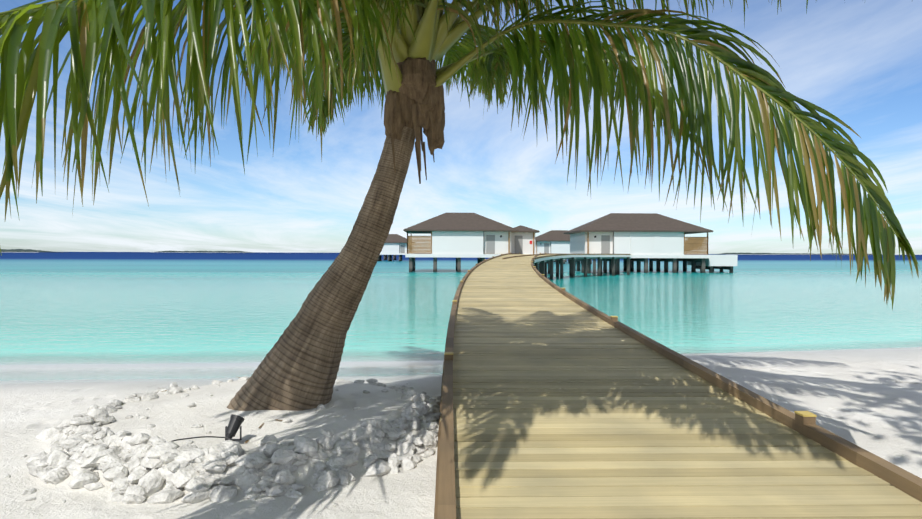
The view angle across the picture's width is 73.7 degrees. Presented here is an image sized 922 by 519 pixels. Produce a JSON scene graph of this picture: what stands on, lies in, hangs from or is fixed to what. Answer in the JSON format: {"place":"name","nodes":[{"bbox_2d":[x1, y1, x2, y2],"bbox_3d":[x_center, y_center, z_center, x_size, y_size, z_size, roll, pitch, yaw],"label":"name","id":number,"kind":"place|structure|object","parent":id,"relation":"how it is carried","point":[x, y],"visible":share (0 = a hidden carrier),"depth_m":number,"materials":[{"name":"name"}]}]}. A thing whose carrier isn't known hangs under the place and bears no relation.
{"place":"outdoors","nodes":[
{"label":"outdoors","id":0,"kind":"place"},
{"bbox_2d":[0,252,921,364],"bbox_3d":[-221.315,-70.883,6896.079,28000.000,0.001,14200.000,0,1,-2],"label":"water","id":1,"kind":"structure","parent":0,"point":[115,307],"depth_m":25.05,"materials":[{"name":"teal liquid"}]},
{"bbox_2d":[1,249,68,252],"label":"island","id":2,"kind":"structure","parent":1,"relation":"on","point":[16,250],"depth_m":1491.84,"materials":[{"name":"grey"}]},
{"bbox_2d":[158,251,252,252],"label":"island","id":3,"kind":"structure","parent":1,"relation":"on","point":[206,251],"depth_m":2979.39,"materials":[{"name":"grey"}]},
{"bbox_2d":[384,255,395,259],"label":"stilts","id":4,"kind":"object","parent":1,"relation":"in","point":[385,257],"visible":0.02,"depth_m":177.15,"materials":[{"name":"white paint"}]},
{"bbox_2d":[377,234,414,260],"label":"villa","id":5,"kind":"object","parent":1,"relation":"in","point":[395,244],"visible":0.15,"depth_m":149.58,"materials":[{"name":"white paint"}]},
{"bbox_2d":[403,213,549,273],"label":"villa","id":6,"kind":"object","parent":1,"relation":"in","point":[459,236],"visible":0.71,"depth_m":67.17,"materials":[{"name":"white paint"}]},
{"bbox_2d":[535,230,591,263],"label":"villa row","id":7,"kind":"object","parent":1,"relation":"in","point":[554,241],"visible":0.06,"depth_m":120.93,"materials":[{"name":"white paint"}]},
{"bbox_2d":[502,253,630,279],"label":"walkway","id":8,"kind":"structure","parent":1,"relation":"in","point":[543,259],"depth_m":53.38,"materials":[{"name":"white wood"}]},
{"bbox_2d":[563,213,737,274],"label":"villa","id":9,"kind":"object","parent":1,"relation":"in","point":[639,238],"visible":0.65,"depth_m":67.40,"materials":[{"name":"white paint"}]},
{"bbox_2d":[721,253,779,254],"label":"island","id":10,"kind":"structure","parent":1,"relation":"on","point":[749,254],"depth_m":2542.36,"materials":[{"name":"grey"}]},
{"bbox_2d":[772,253,882,254],"bbox_3d":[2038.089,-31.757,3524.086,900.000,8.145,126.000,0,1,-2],"label":"island","id":11,"kind":"structure","parent":1,"relation":"on","point":[812,254],"depth_m":3482.92,"materials":[{"name":"grey"}]},
{"bbox_2d":[0,347,921,518],"bbox_3d":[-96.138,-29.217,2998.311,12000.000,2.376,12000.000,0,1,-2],"label":"ground","id":12,"kind":"structure","parent":0,"point":[868,400],"depth_m":5.66,"materials":[{"name":"white sand"}]},
{"bbox_2d":[169,414,244,441],"bbox_3d":[-1.898,1.307,4.571,0.600,0.347,0.205,0,1,8],"label":"spotlight","id":13,"kind":"object","parent":12,"relation":"on","point":[234,425],"visible":0.81,"depth_m":4.49,"materials":[{"name":"black metal"}]},
{"bbox_2d":[4,376,440,508],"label":"rocks","id":14,"kind":"object","parent":12,"relation":"on","point":[148,464],"visible":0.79,"depth_m":4.28,"materials":[{"name":"white stone"}]},
{"bbox_2d":[0,0,919,410],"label":"palm tree","id":15,"kind":"object","parent":12,"relation":"on","point":[334,46],"visible":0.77,"depth_m":4.44,"materials":[{"name":"green plant"}]},
{"bbox_2d":[384,57,444,183],"bbox_3d":[-0.422,-1.297,5.637,0.554,1.150,0.458,0,1,-2],"label":"palm tree fiber","id":16,"kind":"object","parent":15,"relation":"attached to","point":[418,81],"visible":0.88,"depth_m":5.50},
{"bbox_2d":[434,253,921,518],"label":"boardwalk","id":17,"kind":"structure","parent":12,"relation":"on","point":[557,402],"depth_m":4.91,"materials":[{"name":"brown wood"}]},
{"bbox_2d":[0,0,921,254],"label":"sky","id":18,"kind":"structure","parent":0,"point":[858,61],"materials":[{"name":"blue"}]}
]}

